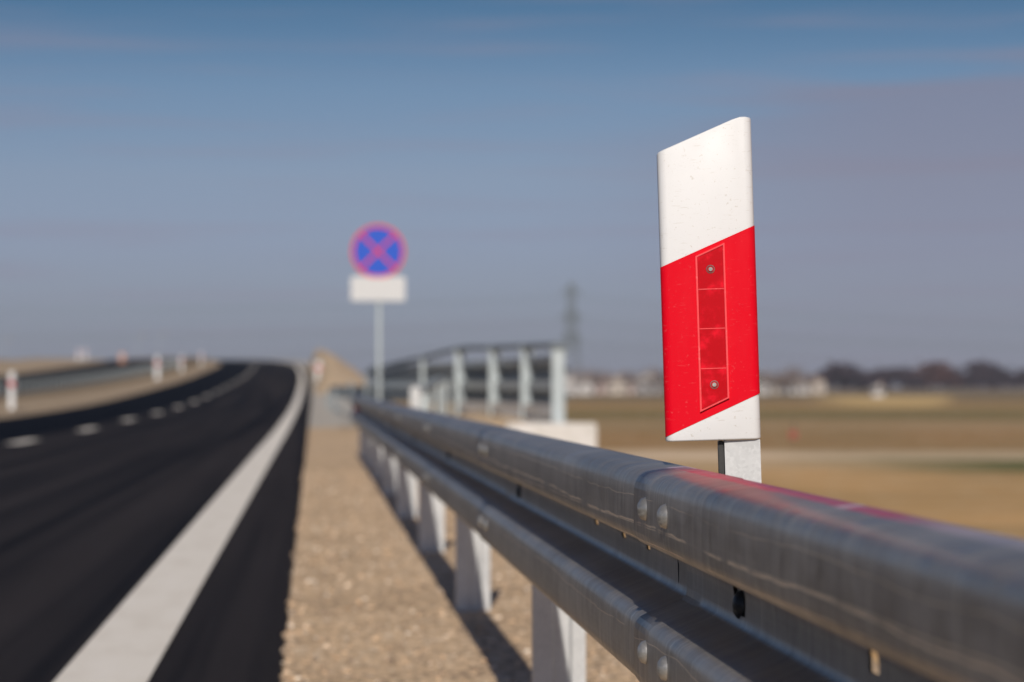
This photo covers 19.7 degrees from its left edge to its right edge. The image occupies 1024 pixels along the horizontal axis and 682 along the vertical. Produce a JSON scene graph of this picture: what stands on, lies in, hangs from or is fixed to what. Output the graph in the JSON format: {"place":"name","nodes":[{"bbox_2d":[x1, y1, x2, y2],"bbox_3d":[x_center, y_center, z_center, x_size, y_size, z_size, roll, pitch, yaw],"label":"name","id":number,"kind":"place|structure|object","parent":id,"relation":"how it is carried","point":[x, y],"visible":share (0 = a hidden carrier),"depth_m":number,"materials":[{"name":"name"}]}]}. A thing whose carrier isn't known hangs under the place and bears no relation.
{"place":"outdoors","nodes":[
{"label":"outdoors","id":0,"kind":"place"},
{"bbox_2d":[0,360,177,394],"bbox_3d":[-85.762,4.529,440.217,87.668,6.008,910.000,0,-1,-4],"label":"opposite road","id":1,"kind":"structure","parent":0,"point":[109,364],"depth_m":215.25,"materials":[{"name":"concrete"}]},
{"bbox_2d":[118,353,125,363],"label":"traffic drum","id":2,"kind":"object","parent":1,"relation":"on","point":[122,358],"visible":1,"depth_m":297.74,"materials":[{"name":"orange plastic"}]},
{"bbox_2d":[0,357,209,400],"bbox_3d":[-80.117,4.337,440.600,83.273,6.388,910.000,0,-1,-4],"label":"median ground","id":3,"kind":"structure","parent":0,"point":[189,362],"depth_m":138.70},
{"bbox_2d":[0,358,179,395],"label":"median guardrail","id":4,"kind":"object","parent":3,"relation":"on","point":[35,380],"visible":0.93,"depth_m":129.42,"materials":[{"name":"grey metal"}]},
{"bbox_2d":[0,358,220,418],"bbox_3d":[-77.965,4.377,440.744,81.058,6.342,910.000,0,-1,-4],"label":"kerbside bank","id":5,"kind":"structure","parent":0,"point":[28,406],"depth_m":110.21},
{"bbox_2d":[9,371,13,408],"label":"delineator post","id":6,"kind":"object","parent":5,"relation":"on","point":[11,390],"visible":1,"depth_m":79.27,"materials":[{"name":"white plastic"}]},
{"bbox_2d":[155,356,158,379],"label":"delineator post","id":7,"kind":"object","parent":5,"relation":"on","point":[157,368],"visible":1,"depth_m":147.14,"materials":[{"name":"white plastic"}]},
{"bbox_2d":[180,355,182,371],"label":"delineator post","id":8,"kind":"object","parent":5,"relation":"on","point":[181,363],"visible":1,"depth_m":185.03,"materials":[{"name":"white plastic"}]},
{"bbox_2d":[0,360,311,681],"bbox_3d":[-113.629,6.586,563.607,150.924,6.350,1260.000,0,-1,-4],"label":"road","id":9,"kind":"structure","parent":0,"point":[98,521],"depth_m":17.80,"materials":[{"name":"black asphalt"}]},
{"bbox_2d":[0,360,250,441],"bbox_3d":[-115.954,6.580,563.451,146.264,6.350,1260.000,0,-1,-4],"label":"passing lane","id":10,"kind":"structure","parent":9,"relation":"attached to","point":[36,424],"depth_m":95.19,"materials":[{"name":"black asphalt"}]},
{"bbox_2d":[4,361,256,443],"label":"lane marking","id":11,"kind":"object","parent":9,"relation":"on","point":[29,440],"visible":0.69,"depth_m":58.38,"materials":[{"name":"white paint"}]},
{"bbox_2d":[54,360,303,681],"bbox_3d":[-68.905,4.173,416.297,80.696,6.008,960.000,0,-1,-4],"label":"edge line","id":12,"kind":"object","parent":9,"relation":"on","point":[130,639],"visible":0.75,"depth_m":12.07,"materials":[{"name":"white paint"}]},
{"bbox_2d":[0,360,1023,672],"bbox_3d":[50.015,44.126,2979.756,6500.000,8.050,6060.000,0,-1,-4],"label":"ground","id":13,"kind":"structure","parent":0,"point":[946,456],"depth_m":141.44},
{"bbox_2d":[0,358,107,375],"bbox_3d":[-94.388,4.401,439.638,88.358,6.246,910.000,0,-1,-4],"label":"verge","id":14,"kind":"structure","parent":13,"relation":"on","point":[18,366],"depth_m":269.56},
{"bbox_2d":[267,360,356,427],"bbox_3d":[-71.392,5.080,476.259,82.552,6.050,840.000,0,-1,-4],"label":"concrete gutter","id":15,"kind":"object","parent":13,"relation":"on","point":[321,415],"visible":0.43,"depth_m":86.86,"materials":[{"name":"grey concrete"}]},
{"bbox_2d":[307,349,391,402],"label":"sand mound","id":16,"kind":"object","parent":13,"relation":"on","point":[335,371],"visible":0.45,"depth_m":141.90,"materials":[{"name":"beige sand"}]},
{"bbox_2d":[316,360,320,382],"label":"delineator post","id":17,"kind":"object","parent":16,"relation":"on","point":[318,366],"visible":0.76,"depth_m":149.67,"materials":[{"name":"white plastic"}]},
{"bbox_2d":[351,224,404,399],"bbox_3d":[-2.251,0.924,49.596,0.910,5.765,0.108,0,-1,-4],"label":"road sign","id":18,"kind":"object","parent":13,"relation":"on","point":[377,253],"visible":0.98,"depth_m":49.58,"materials":[{"name":"metal"}]},
{"bbox_2d":[440,411,539,426],"bbox_3d":[-1.703,2.855,63.994,2.200,2.794,48.000,0,-1,-4],"label":"raised shoulder","id":19,"kind":"object","parent":13,"relation":"on","point":[499,420],"visible":0.16,"depth_m":46.19},
{"bbox_2d":[410,374,458,414],"bbox_3d":[-1.203,1.090,47.557,0.226,1.170,12.382,0,-1,1],"label":"flared guardrail","id":20,"kind":"object","parent":19,"relation":"on","point":[419,397],"visible":0.66,"depth_m":47.04,"materials":[{"name":"metal"}]},
{"bbox_2d":[326,342,569,422],"bbox_3d":[-3.097,1.162,68.945,1.263,1.676,54.223,0,-1,-7],"label":"bridge barrier","id":21,"kind":"object","parent":19,"relation":"on","point":[527,385],"visible":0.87,"depth_m":50.10,"materials":[{"name":"metal"}]},
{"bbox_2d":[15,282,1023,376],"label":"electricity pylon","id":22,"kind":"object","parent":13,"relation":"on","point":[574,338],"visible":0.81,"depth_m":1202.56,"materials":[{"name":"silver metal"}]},
{"bbox_2d":[500,414,596,446],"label":"wing wall","id":23,"kind":"structure","parent":13,"relation":"on","point":[584,433],"depth_m":39.13,"materials":[{"name":"white concrete"}]},
{"bbox_2d":[280,427,878,681],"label":"gravel verge","id":24,"kind":"structure","parent":13,"relation":"on","point":[333,450],"depth_m":11.48,"materials":[{"name":"beige gravel"}]},
{"bbox_2d":[350,395,1023,681],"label":"guardrail","id":25,"kind":"object","parent":24,"relation":"on","point":[777,584],"visible":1,"depth_m":3.70,"materials":[{"name":"grey metal"}]},
{"bbox_2d":[657,117,760,582],"bbox_3d":[0.288,0.061,4.265,0.138,0.763,0.058,-2,-1,1],"label":"guide post","id":26,"kind":"object","parent":25,"relation":"attached to","point":[708,292],"visible":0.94,"depth_m":4.25,"materials":[{"name":"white plastic"}]},
{"bbox_2d":[565,366,597,394],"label":"bare tree","id":27,"kind":"object","parent":13,"relation":"on","point":[580,380],"visible":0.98,"depth_m":884.10,"materials":[{"name":"grey plant"}]},
{"bbox_2d":[579,367,609,394],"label":"bare tree","id":28,"kind":"object","parent":13,"relation":"on","point":[595,383],"visible":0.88,"depth_m":893.54,"materials":[{"name":"grey plant"}]},
{"bbox_2d":[589,369,614,393],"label":"bare tree","id":29,"kind":"object","parent":13,"relation":"on","point":[608,382],"visible":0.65,"depth_m":980.11,"materials":[{"name":"grey plant"}]},
{"bbox_2d":[606,372,627,393],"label":"house","id":30,"kind":"structure","parent":13,"relation":"on","point":[616,390],"depth_m":1020.64,"materials":[{"name":"beige"}]},
{"bbox_2d":[609,369,635,394],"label":"bare tree","id":31,"kind":"object","parent":13,"relation":"on","point":[626,381],"visible":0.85,"depth_m":972.31,"materials":[{"name":"grey plant"}]},
{"bbox_2d":[620,370,639,387],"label":"bare tree","id":32,"kind":"object","parent":13,"relation":"on","point":[632,378],"visible":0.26,"depth_m":1028.73,"materials":[{"name":"grey plant"}]},
{"bbox_2d":[633,365,663,394],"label":"bare tree","id":33,"kind":"object","parent":13,"relation":"on","point":[651,373],"visible":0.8,"depth_m":953.28,"materials":[{"name":"grey plant"}]},
{"bbox_2d":[642,369,663,394],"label":"bare tree","id":34,"kind":"object","parent":13,"relation":"on","point":[659,378],"visible":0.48,"depth_m":877.25,"materials":[{"name":"grey plant"}]},
{"bbox_2d":[759,371,773,393],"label":"house","id":35,"kind":"structure","parent":13,"relation":"on","point":[766,391],"depth_m":983.11,"materials":[{"name":"grey"}]},
{"bbox_2d":[759,369,775,394],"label":"bare tree","id":36,"kind":"object","parent":13,"relation":"on","point":[763,376],"visible":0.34,"depth_m":964.12,"materials":[{"name":"grey plant"}]},
{"bbox_2d":[759,369,795,394],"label":"bare tree","id":37,"kind":"object","parent":13,"relation":"on","point":[776,380],"visible":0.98,"depth_m":920.66,"materials":[{"name":"grey plant"}]},
{"bbox_2d":[772,374,788,393],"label":"bare tree","id":38,"kind":"object","parent":13,"relation":"on","point":[783,383],"visible":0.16,"depth_m":995.31,"materials":[{"name":"grey plant"}]},
{"bbox_2d":[761,365,809,394],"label":"bare tree","id":39,"kind":"object","parent":13,"relation":"on","point":[791,379],"visible":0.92,"depth_m":927.29,"materials":[{"name":"grey plant"}]},
{"bbox_2d":[789,421,796,441],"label":"field stake","id":40,"kind":"object","parent":13,"relation":"on","point":[793,433],"visible":1,"depth_m":149.22,"materials":[{"name":"orange"}]},
{"bbox_2d":[783,366,821,394],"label":"bare tree","id":41,"kind":"object","parent":13,"relation":"on","point":[803,371],"visible":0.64,"depth_m":950.42,"materials":[{"name":"grey plant"}]},
{"bbox_2d":[797,375,825,394],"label":"bare tree","id":42,"kind":"object","parent":13,"relation":"on","point":[814,380],"visible":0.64,"depth_m":968.36,"materials":[{"name":"grey plant"}]},
{"bbox_2d":[818,375,841,388],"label":"bare tree","id":43,"kind":"object","parent":13,"relation":"on","point":[832,384],"visible":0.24,"depth_m":1131.83,"materials":[{"name":"grey plant"}]},
{"bbox_2d":[815,366,853,392],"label":"bare tree","id":44,"kind":"object","parent":13,"relation":"on","point":[823,375],"visible":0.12,"depth_m":1226.74,"materials":[{"name":"grey plant"}]},
{"bbox_2d":[816,361,863,392],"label":"bare tree","id":45,"kind":"object","parent":13,"relation":"on","point":[837,373],"visible":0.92,"depth_m":1121.24,"materials":[{"name":"grey plant"}]},
{"bbox_2d":[835,372,869,392],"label":"bare tree","id":46,"kind":"object","parent":13,"relation":"on","point":[856,388],"visible":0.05,"depth_m":1182.10,"materials":[{"name":"grey plant"}]},
{"bbox_2d":[845,370,893,392],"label":"bare tree","id":47,"kind":"object","parent":13,"relation":"on","point":[868,379],"visible":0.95,"depth_m":1107.11,"materials":[{"name":"grey plant"}]},
{"bbox_2d":[865,366,895,388],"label":"bare tree","id":48,"kind":"object","parent":13,"relation":"on","point":[885,379],"visible":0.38,"depth_m":1146.57,"materials":[{"name":"grey plant"}]},
{"bbox_2d":[871,369,911,392],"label":"bare tree","id":49,"kind":"object","parent":13,"relation":"on","point":[896,376],"visible":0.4,"depth_m":1169.24,"materials":[{"name":"grey plant"}]},
{"bbox_2d":[890,365,923,392],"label":"bare tree","id":50,"kind":"object","parent":13,"relation":"on","point":[909,383],"visible":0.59,"depth_m":1206.31,"materials":[{"name":"grey plant"}]},
{"bbox_2d":[895,374,931,392],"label":"bare tree","id":51,"kind":"object","parent":13,"relation":"on","point":[922,383],"visible":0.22,"depth_m":1220.00,"materials":[{"name":"grey plant"}]},
{"bbox_2d":[918,370,933,392],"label":"bare tree","id":52,"kind":"object","parent":13,"relation":"on","point":[925,380],"visible":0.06,"depth_m":1234.58,"materials":[{"name":"grey plant"}]},
{"bbox_2d":[911,360,961,392],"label":"bare tree","id":53,"kind":"object","parent":13,"relation":"on","point":[941,374],"visible":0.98,"depth_m":1133.79,"materials":[{"name":"grey plant"}]},
{"bbox_2d":[925,365,964,392],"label":"bare tree","id":54,"kind":"object","parent":13,"relation":"on","point":[953,369],"visible":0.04,"depth_m":1196.01,"materials":[{"name":"grey plant"}]},
{"bbox_2d":[940,369,977,392],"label":"bare tree","id":55,"kind":"object","parent":13,"relation":"on","point":[967,380],"visible":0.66,"depth_m":1160.30,"materials":[{"name":"grey plant"}]},
{"bbox_2d":[959,370,993,392],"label":"bare tree","id":56,"kind":"object","parent":13,"relation":"on","point":[981,380],"visible":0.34,"depth_m":1190.36,"materials":[{"name":"grey plant"}]},
{"bbox_2d":[960,359,995,392],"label":"bare tree","id":57,"kind":"object","parent":13,"relation":"on","point":[969,366],"visible":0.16,"depth_m":1241.38,"materials":[{"name":"grey plant"}]},
{"bbox_2d":[973,360,1008,392],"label":"bare tree","id":58,"kind":"object","parent":13,"relation":"on","point":[994,371],"visible":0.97,"depth_m":1203.51,"materials":[{"name":"grey plant"}]},
{"bbox_2d":[997,367,1020,392],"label":"bare tree","id":59,"kind":"object","parent":13,"relation":"on","point":[1007,371],"visible":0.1,"depth_m":1249.42,"materials":[{"name":"grey plant"}]},
{"bbox_2d":[998,373,1023,392],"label":"bare tree","id":60,"kind":"object","parent":13,"relation":"on","point":[1006,380],"visible":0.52,"depth_m":1212.00,"materials":[{"name":"grey plant"}]},
{"bbox_2d":[1008,368,1023,387],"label":"bare tree","id":61,"kind":"object","parent":13,"relation":"on","point":[1018,380],"visible":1,"depth_m":1189.92,"materials":[{"name":"grey plant"}]},
{"bbox_2d":[0,0,1023,386],"label":"sky","id":62,"kind":"structure","parent":0,"point":[159,158],"materials":[{"name":"blue"}]},
{"bbox_2d":[565,373,580,394],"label":"house","id":63,"kind":"structure","parent":0,"point":[570,391],"depth_m":948.95,"materials":[{"name":"grey"}]},
{"bbox_2d":[580,373,593,394],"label":"house","id":64,"kind":"structure","parent":0,"point":[588,389],"depth_m":959.08,"materials":[{"name":"grey"}]},
{"bbox_2d":[594,374,607,393],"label":"house","id":65,"kind":"structure","parent":0,"point":[601,391],"depth_m":1039.87,"materials":[{"name":"beige"}]},
{"bbox_2d":[628,375,635,393],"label":"house","id":66,"kind":"structure","parent":0,"point":[631,391],"depth_m":1081.24,"materials":[{"name":"beige"}]},
{"bbox_2d":[635,369,659,394],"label":"house","id":67,"kind":"structure","parent":0,"point":[639,389],"depth_m":960.53,"materials":[{"name":"grey"}]},
{"bbox_2d":[771,374,782,393],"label":"house","id":68,"kind":"structure","parent":0,"point":[776,390],"depth_m":1043.56,"materials":[{"name":"beige"}]},
{"bbox_2d":[780,375,807,393],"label":"house","id":69,"kind":"structure","parent":0,"point":[800,391],"depth_m":1024.93,"materials":[{"name":"grey"}]},
{"bbox_2d":[802,374,826,393],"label":"house","id":70,"kind":"structure","parent":0,"point":[818,390],"depth_m":1065.72,"materials":[{"name":"beige"}]},
{"bbox_2d":[869,383,885,396],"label":"house","id":71,"kind":"structure","parent":0,"point":[877,390],"depth_m":765.98,"materials":[{"name":"grey"}]}
]}

